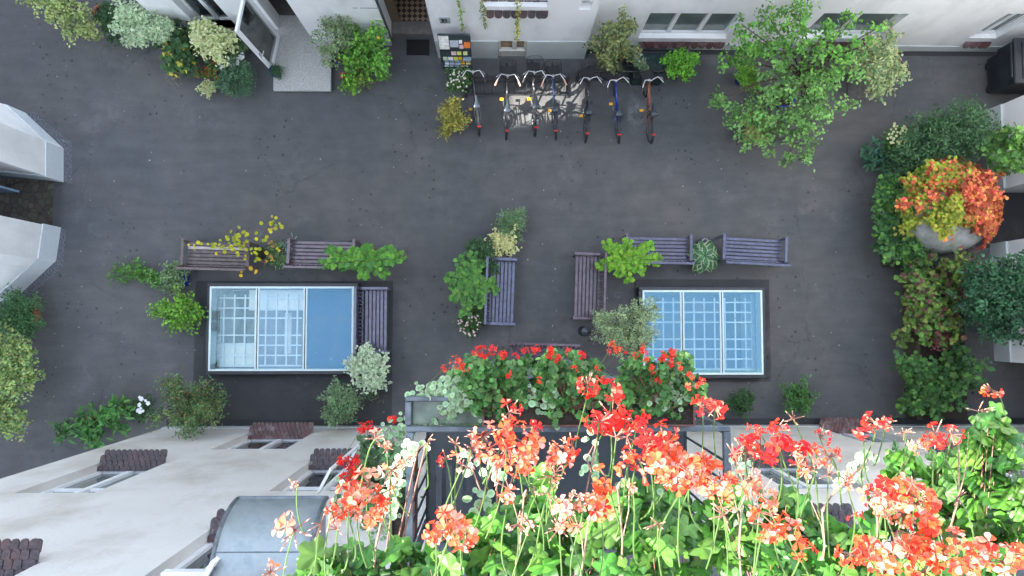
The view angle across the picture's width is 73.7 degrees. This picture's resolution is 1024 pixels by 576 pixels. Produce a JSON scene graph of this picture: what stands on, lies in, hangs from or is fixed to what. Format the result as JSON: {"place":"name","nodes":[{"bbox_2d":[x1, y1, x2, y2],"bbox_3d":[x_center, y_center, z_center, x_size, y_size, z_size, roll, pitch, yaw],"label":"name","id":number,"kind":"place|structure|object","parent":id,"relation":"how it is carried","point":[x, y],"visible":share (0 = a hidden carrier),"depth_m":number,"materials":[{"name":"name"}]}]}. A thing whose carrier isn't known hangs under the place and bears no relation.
{"place":"outdoors","nodes":[
{"label":"outdoors","id":0,"kind":"place"},
{"bbox_2d":[0,178,53,224],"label":"passage paving","id":1,"kind":"structure","parent":0,"point":[30,200],"depth_m":15.94,"materials":[{"name":"grey stone"}]},
{"bbox_2d":[193,281,392,419],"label":"dark paving","id":2,"kind":"structure","parent":0,"point":[278,396],"depth_m":15.82,"materials":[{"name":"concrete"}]},
{"bbox_2d":[317,375,365,427],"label":"spurge shrub","id":3,"kind":"object","parent":2,"relation":"on","point":[340,403],"visible":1,"depth_m":14.98,"materials":[{"name":"green plant"}]},
{"bbox_2d":[342,341,392,394],"bbox_3d":[-3.206,1.780,15.298,1.093,1.165,1.201,0,87,-1],"label":"silver euonymus","id":4,"kind":"object","parent":2,"relation":"on","point":[368,370],"visible":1,"depth_m":14.97,"materials":[{"name":"plant"}]},
{"bbox_2d":[353,287,391,352],"bbox_3d":[-3.139,0.726,15.488,0.705,0.895,1.490,0,87,-1],"label":"slatted bench","id":5,"kind":"object","parent":2,"relation":"on","point":[381,293],"visible":0.83,"depth_m":15.48,"materials":[{"name":"purple wood"}]},
{"bbox_2d":[0,0,1023,478],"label":"ground","id":6,"kind":"structure","parent":0,"point":[302,164],"depth_m":16.11,"materials":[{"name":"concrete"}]},
{"bbox_2d":[0,319,45,441],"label":"pale lilac shrub","id":7,"kind":"object","parent":6,"relation":"on","point":[13,373],"visible":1,"depth_m":14.44,"materials":[{"name":"green plant"}]},
{"bbox_2d":[0,283,48,344],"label":"shrub","id":8,"kind":"object","parent":6,"relation":"on","point":[22,314],"visible":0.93,"depth_m":15.12,"materials":[{"name":"plant"}]},
{"bbox_2d":[0,103,63,300],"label":"gateway house","id":9,"kind":"structure","parent":6,"relation":"on","point":[30,148],"depth_m":15.10,"materials":[{"name":"white paint"}]},
{"bbox_2d":[15,0,103,47],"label":"spindle shrub","id":10,"kind":"object","parent":6,"relation":"on","point":[64,9],"visible":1,"depth_m":15.04,"materials":[{"name":"green plant"}]},
{"bbox_2d":[47,393,136,449],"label":"strappy lily","id":11,"kind":"object","parent":6,"relation":"on","point":[87,428],"visible":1,"depth_m":15.18,"materials":[{"name":"plant"}]},
{"bbox_2d":[91,1,124,46],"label":"myrtle shrub","id":12,"kind":"object","parent":6,"relation":"on","point":[99,12],"visible":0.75,"depth_m":15.59,"materials":[{"name":"green plant"}]},
{"bbox_2d":[106,256,165,289],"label":"trailing vine","id":13,"kind":"object","parent":6,"relation":"on","point":[148,276],"visible":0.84,"depth_m":15.67,"materials":[{"name":"green plant"}]},
{"bbox_2d":[107,0,180,48],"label":"sage shrub","id":14,"kind":"object","parent":6,"relation":"on","point":[135,20],"visible":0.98,"depth_m":15.08,"materials":[{"name":"green plant"}]},
{"bbox_2d":[157,260,190,296],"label":"blue trough plant","id":15,"kind":"object","parent":6,"relation":"on","point":[172,275],"visible":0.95,"depth_m":15.37,"materials":[{"name":"green plant"}]},
{"bbox_2d":[145,285,208,336],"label":"shrub","id":16,"kind":"object","parent":6,"relation":"on","point":[178,313],"visible":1,"depth_m":15.34,"materials":[{"name":"plant"}]},
{"bbox_2d":[148,18,208,77],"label":"mahonia shrub","id":17,"kind":"object","parent":6,"relation":"on","point":[178,56],"visible":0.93,"depth_m":15.50,"materials":[{"name":"green plant"}]},
{"bbox_2d":[145,364,230,440],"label":"shrub","id":18,"kind":"object","parent":6,"relation":"on","point":[193,403],"depth_m":14.25,"materials":[{"name":"plant"}]},
{"bbox_2d":[187,15,240,66],"bbox_3d":[-6.803,-5.563,15.520,1.407,1.355,0.974,27,87,0],"label":"variegated euonymus","id":19,"kind":"object","parent":6,"relation":"on","point":[209,39],"visible":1,"depth_m":15.21,"materials":[{"name":"plant"}]},
{"bbox_2d":[175,239,259,270],"bbox_3d":[-6.668,-0.724,15.506,1.546,0.895,0.744,0,87,-1],"label":"slatted bench","id":20,"kind":"object","parent":6,"relation":"on","point":[205,265],"visible":0.9,"depth_m":15.51,"materials":[{"name":"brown wood"}]},
{"bbox_2d":[209,52,258,101],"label":"juniper shrub","id":21,"kind":"object","parent":6,"relation":"on","point":[235,78],"visible":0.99,"depth_m":15.55,"materials":[{"name":"green plant"}]},
{"bbox_2d":[187,215,283,276],"bbox_3d":[-5.915,-0.790,15.234,2.228,1.470,1.013,-16,87,-2],"label":"yellowing magnolia","id":22,"kind":"object","parent":6,"relation":"on","point":[261,253],"visible":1,"depth_m":14.93,"materials":[{"name":"plant"}]},
{"bbox_2d":[205,283,359,374],"bbox_3d":[-5.296,0.982,16.674,3.477,2.232,2.086,0,87,-1],"label":"skylight","id":23,"kind":"object","parent":6,"relation":"in","point":[257,328],"visible":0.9,"depth_m":16.13,"materials":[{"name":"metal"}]},
{"bbox_2d":[273,15,331,91],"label":"entrance slab","id":24,"kind":"structure","parent":6,"relation":"on","point":[298,57],"depth_m":16.05,"materials":[{"name":"concrete"}]},
{"bbox_2d":[283,237,360,268],"bbox_3d":[-4.302,-0.762,15.546,1.541,0.895,0.731,0,87,-1],"label":"slatted bench","id":25,"kind":"object","parent":6,"relation":"on","point":[296,252],"visible":0.62,"depth_m":15.55,"materials":[{"name":"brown wood"}]},
{"bbox_2d":[308,14,357,69],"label":"lacy shrub","id":26,"kind":"object","parent":6,"relation":"on","point":[338,27],"visible":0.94,"depth_m":14.81,"materials":[{"name":"green plant"}]},
{"bbox_2d":[317,243,406,280],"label":"maple shrub","id":27,"kind":"object","parent":6,"relation":"on","point":[367,257],"visible":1,"depth_m":15.02,"materials":[{"name":"green plant"}]},
{"bbox_2d":[338,20,391,81],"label":"hydrangea shrub","id":28,"kind":"object","parent":6,"relation":"on","point":[365,52],"visible":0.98,"depth_m":15.22,"materials":[{"name":"green plant"}]},
{"bbox_2d":[435,94,471,141],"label":"golden shrub","id":29,"kind":"object","parent":6,"relation":"on","point":[453,120],"visible":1,"depth_m":15.54,"materials":[{"name":"yellow plant"}]},
{"bbox_2d":[437,33,471,69],"bbox_3d":[-1.256,-5.225,15.392,0.701,1.750,0.298,0,87,-1],"label":"notice board","id":30,"kind":"object","parent":6,"relation":"on","point":[455,50],"visible":0.93,"depth_m":15.04,"materials":[{"name":"paint"}]},
{"bbox_2d":[443,64,472,93],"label":"marguerite bush","id":31,"kind":"object","parent":6,"relation":"on","point":[454,76],"visible":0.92,"depth_m":15.62,"materials":[{"name":"green plant"}]},
{"bbox_2d":[443,250,500,317],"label":"sumac shrub","id":32,"kind":"object","parent":6,"relation":"on","point":[468,280],"visible":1,"depth_m":15.04,"materials":[{"name":"green plant"}]},
{"bbox_2d":[460,234,500,275],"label":"dark myrtle","id":33,"kind":"object","parent":6,"relation":"on","point":[481,248],"visible":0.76,"depth_m":15.36,"materials":[{"name":"plant"}]},
{"bbox_2d":[484,256,517,325],"bbox_3d":[-0.247,0.083,15.566,0.705,0.895,1.530,2,87,-1],"label":"slatted bench","id":34,"kind":"object","parent":6,"relation":"on","point":[506,295],"visible":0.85,"depth_m":15.56,"materials":[{"name":"grey wood"}]},
{"bbox_2d":[495,59,520,139],"bbox_3d":[-0.101,-4.338,15.706,0.607,1.056,1.779,0,87,-1],"label":"bicycle","id":35,"kind":"object","parent":6,"relation":"on","point":[507,70],"visible":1,"depth_m":15.48,"materials":[{"name":"metal"}]},
{"bbox_2d":[490,206,528,244],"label":"rosemary plant","id":36,"kind":"object","parent":6,"relation":"on","point":[508,221],"visible":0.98,"depth_m":15.50,"materials":[{"name":"green plant"}]},
{"bbox_2d":[465,75,569,97],"bbox_3d":[0.110,-4.735,16.043,2.463,0.444,0.395,0,87,-1],"label":"bicycle rack","id":37,"kind":"object","parent":6,"relation":"on","point":[538,82],"visible":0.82,"depth_m":16.10,"materials":[{"name":"metal"}]},
{"bbox_2d":[522,56,548,136],"bbox_3d":[0.518,-4.416,15.719,0.606,1.057,1.778,0,87,-1],"label":"bicycle","id":38,"kind":"object","parent":6,"relation":"on","point":[533,68],"visible":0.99,"depth_m":15.50,"materials":[{"name":"black metal"}]},
{"bbox_2d":[510,342,580,360],"bbox_3d":[0.729,1.595,15.505,1.570,0.895,0.705,2,87,-1],"label":"slatted bench","id":39,"kind":"object","parent":6,"relation":"on","point":[519,352],"visible":0.48,"depth_m":15.32,"materials":[{"name":"brown wood"}]},
{"bbox_2d":[136,0,1023,68],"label":"courtyard house","id":40,"kind":"structure","parent":6,"relation":"on","point":[558,29],"depth_m":14.99,"materials":[{"name":"white paint"}]},
{"bbox_2d":[180,0,230,19],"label":"window","id":41,"kind":"structure","parent":40,"relation":"in","point":[207,8],"depth_m":15.49,"materials":[{"name":"white paint"}]},
{"bbox_2d":[234,0,279,68],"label":"door","id":42,"kind":"structure","parent":40,"relation":"in","point":[252,26],"depth_m":14.82,"materials":[{"name":"white paint"}]},
{"bbox_2d":[641,13,739,32],"bbox_3d":[3.939,-5.950,15.144,2.036,1.265,0.080,0,87,-1],"label":"window","id":43,"kind":"structure","parent":40,"relation":"in","point":[655,22],"depth_m":15.32,"materials":[{"name":"white paint"}]},
{"bbox_2d":[809,13,900,32],"bbox_3d":[7.535,-5.950,15.147,1.815,1.257,0.080,0,87,-1],"label":"window","id":44,"kind":"structure","parent":40,"relation":"in","point":[877,19],"depth_m":15.22,"materials":[{"name":"white paint"}]},
{"bbox_2d":[571,252,606,319],"bbox_3d":[1.736,-0.035,15.604,0.705,0.895,1.530,2,87,-1],"label":"slatted bench","id":45,"kind":"object","parent":6,"relation":"on","point":[592,285],"visible":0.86,"depth_m":15.60,"materials":[{"name":"brown wood"}]},
{"bbox_2d":[578,62,603,142],"bbox_3d":[1.761,-4.280,15.736,0.606,1.057,1.779,0,87,-1],"label":"bicycle","id":46,"kind":"object","parent":6,"relation":"on","point":[588,72],"visible":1,"depth_m":15.51,"materials":[{"name":"metal"}]},
{"bbox_2d":[166,418,1023,425],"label":"drain strip","id":47,"kind":"object","parent":6,"relation":"on","point":[241,422],"visible":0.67,"depth_m":15.94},
{"bbox_2d":[582,4,642,75],"bbox_3d":[2.236,-5.259,15.029,1.046,2.588,1.094,44,87,1],"label":"wall laurel","id":48,"kind":"object","parent":6,"relation":"on","point":[616,50],"depth_m":14.66,"materials":[{"name":"plant"}]},
{"bbox_2d":[590,295,664,361],"bbox_3d":[2.427,0.901,14.930,1.489,2.167,1.436,0,87,-1],"label":"feathery olive","id":49,"kind":"object","parent":6,"relation":"on","point":[624,335],"visible":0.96,"depth_m":14.56,"materials":[{"name":"plant"}]},
{"bbox_2d":[595,237,663,283],"bbox_3d":[2.621,-0.591,15.556,1.558,1.073,1.035,0,87,-1],"label":"lime sumac","id":50,"kind":"object","parent":6,"relation":"on","point":[622,258],"visible":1,"depth_m":15.12,"materials":[{"name":"plant"}]},
{"bbox_2d":[629,51,664,85],"bbox_3d":[3.176,-5.165,16.085,0.746,0.500,0.642,0,87,-1],"label":"storage box","id":51,"kind":"object","parent":6,"relation":"on","point":[653,57],"visible":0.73,"depth_m":15.87,"materials":[{"name":"green plastic"}]},
{"bbox_2d":[640,63,666,143],"bbox_3d":[3.167,-4.256,15.757,0.609,1.058,1.775,0,87,-1],"label":"bicycle","id":52,"kind":"object","parent":6,"relation":"on","point":[648,77],"visible":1,"depth_m":15.53,"materials":[{"name":"metal"}]},
{"bbox_2d":[621,233,694,264],"bbox_3d":[3.332,-0.867,15.671,1.541,0.895,0.731,0,87,-1],"label":"slatted bench","id":53,"kind":"object","parent":6,"relation":"on","point":[683,255],"visible":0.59,"depth_m":15.68,"materials":[{"name":"grey wood"}]},
{"bbox_2d":[659,47,700,83],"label":"round box bush","id":54,"kind":"object","parent":6,"relation":"on","point":[683,62],"visible":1,"depth_m":15.57,"materials":[{"name":"green plant"}]},
{"bbox_2d":[636,287,765,377],"bbox_3d":[4.379,1.077,16.822,2.934,2.232,2.104,0,87,-1],"label":"skylight","id":55,"kind":"object","parent":6,"relation":"in","point":[717,333],"visible":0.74,"depth_m":16.30,"materials":[{"name":"glass"}]},
{"bbox_2d":[686,240,718,273],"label":"variegated hosta","id":56,"kind":"object","parent":6,"relation":"on","point":[705,256],"visible":0.98,"depth_m":15.67,"materials":[{"name":"plant"}]},
{"bbox_2d":[722,384,755,422],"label":"box shrub","id":57,"kind":"object","parent":6,"relation":"on","point":[742,403],"visible":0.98,"depth_m":15.46,"materials":[{"name":"green plant"}]},
{"bbox_2d":[715,233,790,266],"bbox_3d":[5.522,-0.844,15.704,1.490,0.895,0.705,3,87,-1],"label":"slatted bench","id":58,"kind":"object","parent":6,"relation":"on","point":[745,260],"visible":1,"depth_m":15.71,"materials":[{"name":"purple wood"}]},
{"bbox_2d":[586,49,996,55],"bbox_3d":[7.737,-5.650,16.425,12.022,0.001,0.110,0,87,-1],"label":"drain strip","id":59,"kind":"object","parent":6,"relation":"on","point":[904,53],"depth_m":16.45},
{"bbox_2d":[707,0,886,172],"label":"courtyard tree","id":60,"kind":"object","parent":6,"relation":"on","point":[780,94],"visible":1,"depth_m":14.00,"materials":[{"name":"green plant"}]},
{"bbox_2d":[778,373,820,420],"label":"dim shrub","id":61,"kind":"object","parent":6,"relation":"on","point":[802,399],"visible":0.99,"depth_m":15.48,"materials":[{"name":"green plant"}]},
{"bbox_2d":[858,135,893,175],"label":"hosta bush","id":62,"kind":"object","parent":6,"relation":"on","point":[873,157],"visible":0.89,"depth_m":15.84,"materials":[{"name":"green plant"}]},
{"bbox_2d":[840,19,912,104],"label":"dogwood shrub","id":63,"kind":"object","parent":6,"relation":"on","point":[881,61],"visible":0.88,"depth_m":15.32,"materials":[{"name":"green plant"}]},
{"bbox_2d":[879,175,967,419],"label":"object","id":64,"kind":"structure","parent":6,"relation":"on","point":[927,352],"depth_m":15.70,"materials":[{"name":"green plant"}]},
{"bbox_2d":[870,172,937,278],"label":"ivy hedge","id":65,"kind":"object","parent":64,"relation":"on","point":[897,247],"visible":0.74,"depth_m":15.26,"materials":[{"name":"green plant"}]},
{"bbox_2d":[890,246,982,351],"bbox_3d":[9.434,0.258,15.181,2.088,1.163,2.460,0,87,-1],"label":"wild vine","id":66,"kind":"object","parent":64,"relation":"on","point":[926,305],"visible":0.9,"depth_m":14.98,"materials":[{"name":"green plant"}]},
{"bbox_2d":[889,338,995,425],"bbox_3d":[9.453,2.077,15.159,2.159,1.022,1.962,0,87,-1],"label":"bramble shrub","id":67,"kind":"object","parent":64,"relation":"on","point":[931,386],"visible":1,"depth_m":15.04,"materials":[{"name":"green plant"}]},
{"bbox_2d":[880,177,983,253],"bbox_3d":[9.679,-1.753,15.503,1.960,1.520,1.960,0,87,-1],"label":"concrete well","id":68,"kind":"object","parent":6,"relation":"on","point":[927,235],"visible":0.25,"depth_m":14.88,"materials":[{"name":"grey concrete"}]},
{"bbox_2d":[893,155,1008,255],"bbox_3d":[9.539,-1.851,15.204,2.624,2.084,2.154,0,87,-1],"label":"red creeper","id":69,"kind":"object","parent":68,"relation":"on","point":[972,193],"visible":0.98,"depth_m":14.53,"materials":[{"name":"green plant"}]},
{"bbox_2d":[876,93,1008,183],"bbox_3d":[9.392,-3.058,15.233,2.229,2.193,2.223,0,87,-1],"label":"yew hedge","id":70,"kind":"object","parent":6,"relation":"on","point":[936,137],"visible":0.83,"depth_m":14.83,"materials":[{"name":"green plant"}]},
{"bbox_2d":[946,249,1023,345],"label":"holly tree","id":71,"kind":"object","parent":6,"relation":"on","point":[995,292],"visible":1,"depth_m":13.92,"materials":[{"name":"green plant"}]},
{"bbox_2d":[977,122,1023,176],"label":"grape vine","id":72,"kind":"object","parent":6,"relation":"on","point":[1004,158],"visible":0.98,"depth_m":14.31,"materials":[{"name":"green plant"}]},
{"bbox_2d":[985,95,1023,362],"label":"garden house","id":73,"kind":"structure","parent":6,"relation":"on","point":[1011,112],"depth_m":15.70,"materials":[{"name":"white paint"}]},
{"bbox_2d":[985,38,1023,92],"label":"waste container","id":74,"kind":"object","parent":6,"relation":"on","point":[1004,67],"visible":1,"depth_m":15.62,"materials":[{"name":"black plastic"}]},
{"bbox_2d":[0,417,1023,575],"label":"balcony house","id":75,"kind":"structure","parent":0,"point":[155,503],"depth_m":10.27,"materials":[{"name":"beige paint"}]},
{"bbox_2d":[40,471,144,492],"bbox_3d":[-6.488,3.108,10.692,1.121,2.092,0.080,0,87,-1],"label":"window","id":76,"kind":"structure","parent":75,"relation":"in","point":[99,480],"depth_m":10.95,"materials":[{"name":"white paint"}]},
{"bbox_2d":[173,542,213,568],"bbox_3d":[-3.114,2.917,6.928,0.760,2.092,0.080,0,87,-1],"label":"window","id":77,"kind":"structure","parent":75,"relation":"in","point":[200,559],"depth_m":7.38,"materials":[{"name":"white paint"}]},
{"bbox_2d":[228,438,301,448],"bbox_3d":[-5.032,3.274,13.950,1.394,1.992,0.080,0,87,-1],"label":"window","id":78,"kind":"structure","parent":75,"relation":"in","point":[249,443],"depth_m":14.46,"materials":[{"name":"white paint"}]},
{"bbox_2d":[209,496,328,575],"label":"zinc hood","id":79,"kind":"object","parent":75,"relation":"attached to","point":[246,543],"visible":0.84,"depth_m":6.25,"materials":[{"name":"metal"}]},
{"bbox_2d":[282,470,354,490],"bbox_3d":[-2.845,3.113,10.793,1.269,2.092,0.080,0,87,-1],"label":"window","id":80,"kind":"structure","parent":75,"relation":"in","point":[311,480],"depth_m":11.09,"materials":[{"name":"white paint"}]},
{"bbox_2d":[405,396,731,565],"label":"balcony","id":81,"kind":"structure","parent":75,"relation":"attached to","point":[421,412],"depth_m":5.18,"materials":[{"name":"metal"}]},
{"bbox_2d":[391,456,417,541],"bbox_3d":[-0.770,1.500,4.884,0.170,0.170,0.600,0,87,-1],"label":"flower box","id":82,"kind":"object","parent":81,"relation":"attached to","point":[396,523],"visible":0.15,"depth_m":4.82,"materials":[{"name":"brown plastic"}]},
{"bbox_2d":[318,415,404,530],"bbox_3d":[-0.950,1.297,4.788,0.603,0.559,0.885,27,87,1],"label":"geranium","id":83,"kind":"object","parent":82,"relation":"in","point":[371,462],"visible":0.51,"depth_m":4.64,"materials":[{"name":"red plant"}]},
{"bbox_2d":[333,412,422,543],"bbox_3d":[-0.873,1.381,4.788,0.629,0.459,0.949,41,87,1],"label":"plectranthus","id":84,"kind":"object","parent":82,"relation":"in","point":[398,436],"visible":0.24,"depth_m":4.73,"materials":[{"name":"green plant"}]},
{"bbox_2d":[400,375,481,436],"bbox_3d":[-0.447,0.733,4.279,0.644,0.558,0.377,-13,87,-2],"label":"plectranthus","id":85,"kind":"object","parent":81,"relation":"hanging from","point":[459,403],"visible":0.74,"depth_m":4.23,"materials":[{"name":"green plant"}]},
{"bbox_2d":[434,451,495,541],"bbox_3d":[-0.326,1.474,4.779,0.420,0.808,0.514,0,87,-1],"label":"folding chair","id":86,"kind":"object","parent":81,"relation":"on","point":[438,479],"visible":0.21,"depth_m":4.72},
{"bbox_2d":[482,396,585,426],"bbox_3d":[0.132,0.757,4.205,0.625,0.170,0.170,0,87,-1],"label":"flower box","id":87,"kind":"object","parent":81,"relation":"on","point":[567,419],"visible":0.39,"depth_m":4.14,"materials":[{"name":"grey plastic"}]},
{"bbox_2d":[427,344,545,428],"bbox_3d":[-0.107,0.539,4.039,0.625,0.469,0.541,33,87,1],"label":"geranium","id":88,"kind":"object","parent":87,"relation":"in","point":[480,383],"visible":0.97,"depth_m":4.01,"materials":[{"name":"green plant"}]},
{"bbox_2d":[524,344,620,427],"bbox_3d":[0.366,0.582,4.059,0.613,0.524,0.505,0,87,-1],"label":"geranium","id":89,"kind":"object","parent":87,"relation":"in","point":[550,364],"visible":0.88,"depth_m":4.02,"materials":[{"name":"green plant"}]},
{"bbox_2d":[589,399,694,426],"bbox_3d":[0.796,0.757,4.215,0.625,0.170,0.170,0,87,-1],"label":"flower box","id":90,"kind":"object","parent":81,"relation":"on","point":[687,413],"visible":0.38,"depth_m":4.16,"materials":[{"name":"brown plastic"}]},
{"bbox_2d":[608,340,711,419],"bbox_3d":[0.881,0.554,4.058,0.673,0.494,0.494,0,87,-1],"label":"geranium","id":91,"kind":"object","parent":90,"relation":"in","point":[663,375],"visible":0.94,"depth_m":4.04,"materials":[{"name":"green plant"}]},
{"bbox_2d":[437,540,1023,575],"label":"viewer balcony","id":92,"kind":"structure","parent":75,"relation":"attached to","point":[441,547],"depth_m":2.94,"materials":[{"name":"metal"}]},
{"bbox_3d":[-0.098,0.940,1.758,0.700,0.170,0.180,0,87,-1],"label":"flower box","id":93,"kind":"object","parent":92,"relation":"attached to","visible":0},
{"bbox_2d":[262,427,409,575],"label":"geranium","id":94,"kind":"object","parent":93,"relation":"in","point":[316,557],"visible":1,"depth_m":1.18,"materials":[{"name":"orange plant"}]},
{"bbox_2d":[374,439,430,546],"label":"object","id":95,"kind":"object","parent":93,"relation":"on","point":[413,448],"visible":0.67,"depth_m":1.68,"materials":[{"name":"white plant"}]},
{"bbox_2d":[386,399,526,575],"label":"geranium","id":96,"kind":"object","parent":93,"relation":"in","point":[477,543],"visible":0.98,"depth_m":1.25,"materials":[{"name":"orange plant"}]},
{"bbox_2d":[453,459,506,540],"bbox_3d":[-0.079,0.689,1.698,0.136,0.173,0.497,0,87,-1],"label":"plectranthus","id":97,"kind":"object","parent":93,"relation":"in","point":[495,476],"visible":0.32,"depth_m":1.77,"materials":[{"name":"white plant"}]},
{"bbox_2d":[459,427,627,542],"bbox_3d":[0.153,0.601,1.749,0.406,0.156,0.561,-25,88,-2],"label":"plectranthus","id":98,"kind":"object","parent":93,"relation":"on","point":[585,468],"visible":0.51,"depth_m":1.78,"materials":[{"name":"white plant"}]},
{"bbox_2d":[484,374,630,575],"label":"geranium","id":99,"kind":"object","parent":93,"relation":"in","point":[548,548],"visible":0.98,"depth_m":1.43,"materials":[{"name":"red plant"}]},
{"bbox_3d":[0.627,0.941,1.770,0.690,0.170,0.180,0,87,-1],"label":"flower box","id":100,"kind":"object","parent":92,"relation":"attached to","visible":0},
{"bbox_2d":[595,394,750,575],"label":"geranium","id":101,"kind":"object","parent":100,"relation":"in","point":[659,539],"visible":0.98,"depth_m":1.43,"materials":[{"name":"red plant"}]},
{"bbox_2d":[651,447,879,567],"bbox_3d":[0.543,0.556,1.662,0.411,0.085,0.645,35,87,1],"label":"plectranthus","id":102,"kind":"object","parent":100,"relation":"on","point":[855,466],"visible":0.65,"depth_m":1.65,"materials":[{"name":"white plant"}]},
{"bbox_2d":[701,411,866,575],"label":"geranium","id":103,"kind":"object","parent":100,"relation":"in","point":[765,542],"visible":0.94,"depth_m":1.33,"materials":[{"name":"red plant"}]},
{"bbox_2d":[817,411,978,575],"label":"geranium","id":104,"kind":"object","parent":100,"relation":"in","point":[924,506],"visible":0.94,"depth_m":1.10,"materials":[{"name":"red plant"}]},
{"bbox_2d":[753,468,845,488],"bbox_3d":[4.564,3.121,10.945,1.211,2.092,0.080,0,87,-1],"label":"window","id":105,"kind":"structure","parent":75,"relation":"in","point":[771,473],"depth_m":11.23,"materials":[{"name":"white paint"}]},
{"bbox_2d":[634,279,770,381],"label":"dark paving","id":106,"kind":"structure","parent":0,"point":[702,283],"depth_m":16.08,"materials":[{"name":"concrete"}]},
{"bbox_2d":[976,193,1023,247],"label":"gateway paving","id":107,"kind":"structure","parent":0,"point":[1011,227],"depth_m":16.29,"materials":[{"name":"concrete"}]},
{"bbox_3d":[1.361,0.942,1.781,0.720,0.170,0.180,0,87,-1],"label":"flower box","id":108,"kind":"object","parent":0,"visible":0},
{"bbox_2d":[930,384,1023,575],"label":"geranium","id":109,"kind":"object","parent":108,"relation":"in","point":[995,452],"visible":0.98,"depth_m":1.58,"materials":[{"name":"green plant"}]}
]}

